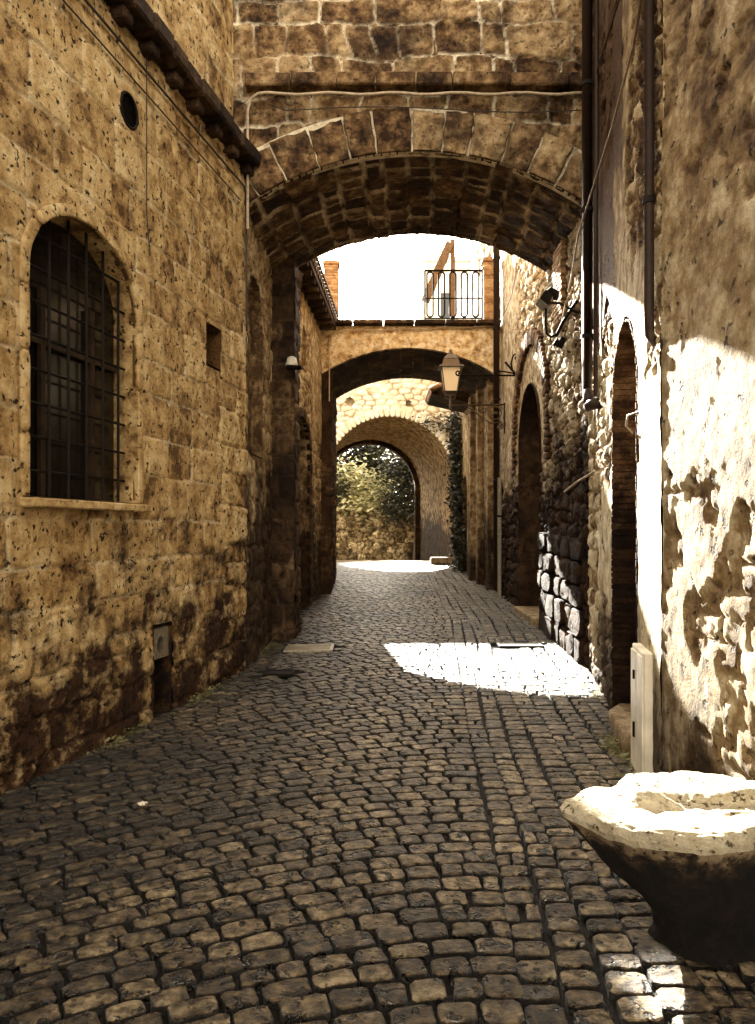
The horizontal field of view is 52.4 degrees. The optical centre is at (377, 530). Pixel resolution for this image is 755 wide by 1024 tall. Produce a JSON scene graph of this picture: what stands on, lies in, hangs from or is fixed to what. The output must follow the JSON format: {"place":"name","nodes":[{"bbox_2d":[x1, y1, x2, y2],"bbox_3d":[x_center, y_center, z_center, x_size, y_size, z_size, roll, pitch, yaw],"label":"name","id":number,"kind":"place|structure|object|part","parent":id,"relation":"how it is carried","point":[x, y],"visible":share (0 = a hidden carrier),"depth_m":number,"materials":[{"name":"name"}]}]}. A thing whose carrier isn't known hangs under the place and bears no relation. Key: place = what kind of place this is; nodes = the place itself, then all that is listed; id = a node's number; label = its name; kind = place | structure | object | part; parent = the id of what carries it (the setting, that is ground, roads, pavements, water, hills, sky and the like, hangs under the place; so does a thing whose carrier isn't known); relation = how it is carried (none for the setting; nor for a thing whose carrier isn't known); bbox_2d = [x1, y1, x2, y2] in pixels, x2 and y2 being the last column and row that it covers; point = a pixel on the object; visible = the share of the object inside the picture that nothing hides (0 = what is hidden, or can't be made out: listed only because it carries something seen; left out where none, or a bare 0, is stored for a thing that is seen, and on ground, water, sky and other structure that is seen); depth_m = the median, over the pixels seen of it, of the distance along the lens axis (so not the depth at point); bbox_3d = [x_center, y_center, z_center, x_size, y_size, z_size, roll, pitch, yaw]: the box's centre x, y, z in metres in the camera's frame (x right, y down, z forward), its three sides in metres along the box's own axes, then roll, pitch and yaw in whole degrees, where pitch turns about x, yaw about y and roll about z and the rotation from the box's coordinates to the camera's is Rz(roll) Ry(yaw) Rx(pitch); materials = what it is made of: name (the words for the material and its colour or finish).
{"place":"outdoors","nodes":[
{"label":"outdoors","id":0,"kind":"place"},
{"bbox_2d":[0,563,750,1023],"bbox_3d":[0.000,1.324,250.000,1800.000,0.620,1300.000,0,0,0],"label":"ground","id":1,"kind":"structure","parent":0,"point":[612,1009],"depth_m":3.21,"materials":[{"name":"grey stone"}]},
{"bbox_2d":[0,0,260,795],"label":"stone building","id":2,"kind":"structure","parent":1,"relation":"on","point":[123,514],"depth_m":5.98,"materials":[{"name":"brown stone"}]},
{"bbox_2d":[30,222,113,501],"bbox_3d":[-2.276,-1.207,5.571,0.001,1.974,1.339,0,0,12],"label":"window","id":3,"kind":"structure","parent":2,"relation":"in","point":[38,257],"depth_m":5.66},
{"bbox_2d":[30,286,116,499],"bbox_3d":[-2.247,-0.950,5.565,0.030,1.450,1.300,0,0,12],"label":"window frame","id":4,"kind":"structure","parent":2,"relation":"in","point":[41,291],"depth_m":5.29,"materials":[{"name":"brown wood"}]},
{"bbox_2d":[146,56,150,255],"bbox_3d":[-1.885,-3.101,6.317,0.010,1.660,0.066,0,0,12],"label":"cable","id":5,"kind":"object","parent":2,"relation":"attached to","point":[146,161],"visible":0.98,"depth_m":6.29,"materials":[{"name":"black rubber"}]},
{"bbox_2d":[62,0,240,200],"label":"cable","id":6,"kind":"object","parent":2,"relation":"attached to","point":[103,45],"visible":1,"depth_m":6.21,"materials":[{"name":"black rubber"}]},
{"bbox_2d":[84,0,247,330],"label":"cable","id":7,"kind":"object","parent":2,"relation":"attached to","point":[149,75],"visible":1,"depth_m":7.04,"materials":[{"name":"black rubber"}]},
{"bbox_2d":[233,0,581,280],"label":"arch bridge","id":8,"kind":"structure","parent":2,"relation":"attached to","point":[323,181],"depth_m":8.50,"materials":[{"name":"stone"}]},
{"bbox_2d":[246,91,581,229],"bbox_3d":[0.433,-4.043,8.380,3.735,1.487,0.072,0,0,0],"label":"cable","id":9,"kind":"object","parent":8,"relation":"attached to","point":[386,93],"visible":0.94,"depth_m":8.35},
{"bbox_2d":[268,104,581,112],"bbox_3d":[0.549,-4.635,8.420,3.502,0.099,0.012,0,0,0],"label":"cable","id":10,"kind":"object","parent":8,"relation":"attached to","point":[428,108],"visible":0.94,"depth_m":8.42,"materials":[{"name":"black rubber"}]},
{"bbox_2d":[206,216,338,670],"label":"stone building","id":11,"kind":"structure","parent":1,"relation":"on","point":[292,310],"depth_m":10.35,"materials":[{"name":"brown stone"}]},
{"bbox_2d":[285,356,301,369],"bbox_3d":[-1.119,-2.234,10.239,0.220,0.160,0.254,0,0,0],"label":"spotlight","id":12,"kind":"object","parent":11,"relation":"attached to","point":[291,363],"visible":1,"depth_m":10.14,"materials":[{"name":"beige paint"}]},
{"bbox_2d":[336,447,375,488],"bbox_3d":[-3.126,-2.053,38.366,6.499,7.116,5.742,0,0,0],"label":"tree","id":13,"kind":"object","parent":1,"relation":"on","point":[348,460],"visible":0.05,"depth_m":37.88,"materials":[{"name":"green plant"}]},
{"bbox_2d":[336,453,394,524],"bbox_3d":[-0.910,-1.277,36.938,4.740,5.570,5.818,0,0,0],"label":"tree","id":14,"kind":"object","parent":1,"relation":"on","point":[370,498],"visible":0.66,"depth_m":35.65,"materials":[{"name":"green plant"}]},
{"bbox_2d":[336,445,397,521],"bbox_3d":[-1.337,-2.612,37.920,6.185,8.235,6.516,0,0,-14],"label":"tree","id":15,"kind":"object","parent":1,"relation":"on","point":[369,460],"visible":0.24,"depth_m":37.17,"materials":[{"name":"green plant"}]},
{"bbox_2d":[336,506,414,559],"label":"garden wall","id":16,"kind":"structure","parent":1,"relation":"on","point":[370,540],"depth_m":36.02,"materials":[{"name":"beige stone"}]},
{"bbox_2d":[347,445,403,492],"bbox_3d":[0.597,-2.470,39.633,6.049,7.950,5.841,0,0,0],"label":"tree","id":17,"kind":"object","parent":1,"relation":"on","point":[353,449],"visible":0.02,"depth_m":38.24,"materials":[{"name":"green plant"}]},
{"bbox_2d":[369,447,414,559],"bbox_3d":[1.648,-1.405,34.473,4.207,5.824,4.558,0,0,0],"label":"tree","id":18,"kind":"object","parent":1,"relation":"on","point":[401,502],"visible":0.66,"depth_m":33.92,"materials":[{"name":"green plant"}]},
{"bbox_2d":[336,378,465,560],"bbox_3d":[0.050,-1.625,26.856,5.700,6.450,6.792,0,0,0],"label":"gatehouse","id":19,"kind":"object","parent":1,"relation":"on","point":[380,413],"visible":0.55,"depth_m":24.92,"materials":[{"name":"stone"}]},
{"bbox_2d":[320,317,500,593],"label":"arch bridge","id":20,"kind":"structure","parent":1,"relation":"on","point":[359,358],"depth_m":15.50,"materials":[{"name":"stone"}]},
{"bbox_2d":[322,260,339,318],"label":"brick pillar","id":21,"kind":"structure","parent":20,"relation":"on","point":[331,268],"depth_m":15.47,"materials":[{"name":"orange brick"}]},
{"bbox_2d":[329,325,492,400],"bbox_3d":[0.672,-3.363,15.420,3.300,1.517,0.024,0,0,0],"label":"conduit","id":22,"kind":"object","parent":20,"relation":"attached to","point":[386,330],"visible":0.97,"depth_m":15.41,"materials":[{"name":"brown metal"}]},
{"bbox_2d":[422,239,454,317],"bbox_3d":[1.351,-5.310,17.000,0.722,2.280,0.280,0,0,0],"label":"timber frame","id":23,"kind":"object","parent":20,"relation":"on","point":[448,250],"visible":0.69,"depth_m":16.86,"materials":[{"name":"brown wood"}]},
{"bbox_2d":[424,268,483,318],"bbox_3d":[1.567,-4.790,15.550,1.251,1.180,0.044,0,0,0],"label":"railing","id":24,"kind":"object","parent":20,"relation":"on","point":[439,271],"visible":0.98,"depth_m":15.54,"materials":[{"name":"black metal"}]},
{"bbox_2d":[480,257,492,318],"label":"brick pillar","id":25,"kind":"structure","parent":20,"relation":"on","point":[486,264],"depth_m":15.47,"materials":[{"name":"orange brick"}]},
{"bbox_2d":[496,271,516,322],"bbox_3d":[2.279,-4.038,13.677,0.078,0.166,3.361,0,0,3],"label":"cable","id":26,"kind":"object","parent":20,"relation":"attached to","point":[510,297],"visible":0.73,"depth_m":13.06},
{"bbox_2d":[414,256,472,319],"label":"white house","id":27,"kind":"structure","parent":1,"relation":"on","point":[430,262],"depth_m":31.00,"materials":[{"name":"paint"}]},
{"bbox_2d":[441,293,449,317],"bbox_3d":[2.750,-9.100,31.060,0.420,1.000,0.020,0,0,0],"label":"window","id":28,"kind":"structure","parent":27,"relation":"in","point":[442,294],"depth_m":31.05,"materials":[{"name":"grey glass"}]},
{"bbox_2d":[424,243,500,591],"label":"rendered building","id":29,"kind":"structure","parent":1,"relation":"on","point":[476,432],"depth_m":17.74,"materials":[{"name":"beige paint"}]},
{"bbox_2d":[411,410,453,549],"bbox_3d":[1.953,-1.464,23.305,1.967,4.503,0.361,0,0,0],"label":"climbing plant","id":30,"kind":"object","parent":29,"relation":"attached to","point":[433,422],"visible":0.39,"depth_m":23.29,"materials":[{"name":"green plant"}]},
{"bbox_2d":[443,410,466,572],"bbox_3d":[2.151,-1.036,21.258,0.930,5.719,2.917,0,0,0],"label":"climbing plant","id":31,"kind":"object","parent":29,"relation":"attached to","point":[455,479],"visible":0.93,"depth_m":20.94,"materials":[{"name":"green plant"}]},
{"bbox_2d":[500,0,754,780],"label":"rendered building","id":32,"kind":"structure","parent":1,"relation":"on","point":[644,534],"depth_m":4.57,"materials":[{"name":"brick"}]},
{"bbox_2d":[437,349,504,433],"bbox_3d":[1.892,-2.709,14.900,1.432,1.643,0.480,0,0,0],"label":"street lantern","id":33,"kind":"object","parent":32,"relation":"attached to","point":[449,366],"visible":0.99,"depth_m":14.79,"materials":[{"name":"grey metal"}]},
{"bbox_2d":[455,353,515,375],"bbox_3d":[2.007,-2.941,13.600,1.260,0.411,0.040,0,0,0],"label":"iron bracket","id":34,"kind":"object","parent":32,"relation":"attached to","point":[510,367],"visible":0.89,"depth_m":13.59,"materials":[{"name":"black metal"}]},
{"bbox_2d":[493,247,499,588],"bbox_3d":[2.356,-2.675,15.200,0.155,7.650,0.151,0,0,0],"label":"downpipe","id":35,"kind":"object","parent":32,"relation":"attached to","point":[496,356],"visible":0.84,"depth_m":15.15,"materials":[{"name":"black metal"}]},
{"bbox_2d":[497,478,501,597],"bbox_3d":[2.375,0.143,14.950,0.105,2.346,0.102,0,0,0],"label":"guard pipe","id":36,"kind":"object","parent":32,"relation":"attached to","point":[499,537],"visible":0.9,"depth_m":14.92,"materials":[{"name":"black metal"}]},
{"bbox_2d":[535,287,577,348],"bbox_3d":[2.254,-2.605,9.218,0.364,0.768,0.860,0,0,-43],"label":"flood light","id":37,"kind":"object","parent":32,"relation":"attached to","point":[544,300],"visible":0.94,"depth_m":9.36,"materials":[{"name":"black metal"}]},
{"bbox_2d":[564,470,595,491],"bbox_3d":[2.149,-0.525,8.253,0.060,0.171,1.106,0,0,-2],"label":"iron bar","id":38,"kind":"object","parent":32,"relation":"attached to","point":[579,480],"visible":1,"depth_m":8.11,"materials":[{"name":"metal"}]},
{"bbox_2d":[580,0,601,411],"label":"downpipe","id":39,"kind":"object","parent":32,"relation":"attached to","point":[590,402],"visible":0.91,"depth_m":7.87,"materials":[{"name":"black metal"}]},
{"bbox_2d":[593,0,598,396],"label":"conduit","id":40,"kind":"object","parent":32,"relation":"attached to","point":[595,266],"visible":1,"depth_m":7.41,"materials":[{"name":"black metal"}]},
{"bbox_2d":[561,0,641,320],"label":"cable","id":41,"kind":"object","parent":32,"relation":"attached to","point":[627,69],"visible":0.94,"depth_m":6.32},
{"bbox_2d":[590,0,619,92],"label":"cable","id":42,"kind":"object","parent":32,"relation":"attached to","point":[616,7],"visible":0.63,"depth_m":6.59,"materials":[{"name":"black rubber"}]},
{"bbox_2d":[625,411,637,433],"bbox_3d":[1.770,-0.751,5.356,0.076,0.152,0.126,0,0,0],"label":"iron hook","id":43,"kind":"object","parent":32,"relation":"attached to","point":[627,427],"visible":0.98,"depth_m":5.36,"materials":[{"name":"metal"}]},
{"bbox_2d":[631,643,652,772],"bbox_3d":[1.706,1.180,4.977,0.086,0.840,0.460,0,0,9],"label":"utility cabinet","id":44,"kind":"object","parent":32,"relation":"attached to","point":[641,709],"visible":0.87,"depth_m":4.78,"materials":[{"name":"beige metal"}]},
{"bbox_3d":[1.703,1.180,5.096,0.012,0.780,0.200,0,0,9],"label":"door","id":45,"kind":"part","parent":44,"relation":"part of","materials":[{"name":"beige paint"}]},
{"bbox_3d":[1.665,1.180,4.871,0.012,0.780,0.200,0,0,9],"label":"door","id":46,"kind":"part","parent":44,"relation":"part of","materials":[{"name":"beige paint"}]},
{"bbox_2d":[643,0,660,348],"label":"downpipe","id":47,"kind":"object","parent":32,"relation":"attached to","point":[649,199],"visible":0.91,"depth_m":4.62,"materials":[{"name":"black metal"}]},
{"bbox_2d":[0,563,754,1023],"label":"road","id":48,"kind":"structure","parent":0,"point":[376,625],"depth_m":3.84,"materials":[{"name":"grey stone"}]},
{"bbox_2d":[86,719,154,753],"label":"weeds","id":49,"kind":"object","parent":48,"relation":"on","point":[122,737],"visible":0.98,"depth_m":5.79,"materials":[{"name":"green plant"}]},
{"bbox_2d":[136,801,146,805],"bbox_3d":[-1.355,1.568,4.420,0.058,0.015,0.042,0,0,10],"label":"paper scrap","id":50,"kind":"object","parent":48,"relation":"on","point":[141,803],"visible":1,"depth_m":4.42,"materials":[{"name":"beige paper"}]},
{"bbox_2d":[183,680,224,704],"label":"weeds","id":51,"kind":"object","parent":48,"relation":"on","point":[206,693],"visible":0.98,"depth_m":7.24,"materials":[{"name":"green plant"}]},
{"bbox_2d":[260,641,279,654],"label":"weeds","id":52,"kind":"object","parent":48,"relation":"on","point":[267,647],"visible":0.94,"depth_m":9.63,"materials":[{"name":"green plant"}]},
{"bbox_2d":[263,670,294,676],"bbox_3d":[-1.060,1.535,8.275,0.320,0.030,0.250,0,0,0],"label":"access cover","id":53,"kind":"object","parent":48,"relation":"on","point":[284,673],"visible":1,"depth_m":8.18,"materials":[{"name":"black metal"}]},
{"bbox_2d":[283,644,333,652],"bbox_3d":[-0.860,1.484,9.700,0.600,0.030,0.500,0,0,0],"label":"access cover","id":54,"kind":"object","parent":48,"relation":"on","point":[309,648],"visible":1,"depth_m":9.64,"materials":[{"name":"metal"}]},
{"bbox_2d":[430,557,455,563],"bbox_3d":[2.000,0.900,23.200,0.800,0.200,0.500,0,0,0],"label":"stone ledge","id":55,"kind":"object","parent":48,"relation":"on","point":[438,560],"visible":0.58,"depth_m":22.95,"materials":[{"name":"beige stone"}]},
{"bbox_2d":[496,642,543,647],"bbox_3d":[1.835,1.477,9.900,0.570,0.030,0.300,0,0,0],"label":"drain grate","id":56,"kind":"object","parent":48,"relation":"on","point":[519,645],"visible":1,"depth_m":9.84,"materials":[{"name":"black metal"}]},
{"bbox_2d":[577,679,600,697],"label":"weeds","id":57,"kind":"object","parent":48,"relation":"on","point":[585,684],"visible":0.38,"depth_m":7.66,"materials":[{"name":"green plant"}]},
{"bbox_2d":[593,728,630,764],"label":"weeds","id":58,"kind":"object","parent":48,"relation":"on","point":[611,743],"visible":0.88,"depth_m":5.58,"materials":[{"name":"green plant"}]},
{"bbox_2d":[612,764,636,785],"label":"weeds","id":59,"kind":"object","parent":48,"relation":"on","point":[628,772],"visible":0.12,"depth_m":5.03,"materials":[{"name":"green plant"}]},
{"bbox_2d":[559,771,754,970],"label":"stone basin","id":60,"kind":"object","parent":48,"relation":"on","point":[676,850],"visible":1,"depth_m":2.84,"materials":[{"name":"stone"}]},
{"bbox_2d":[336,560,430,563],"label":"courtyard ground","id":61,"kind":"structure","parent":0,"point":[384,561],"depth_m":24.48,"materials":[{"name":"white stone"}]},
{"bbox_2d":[318,234,479,490],"label":"sky","id":62,"kind":"structure","parent":0,"point":[378,277],"materials":[{"name":"white"}]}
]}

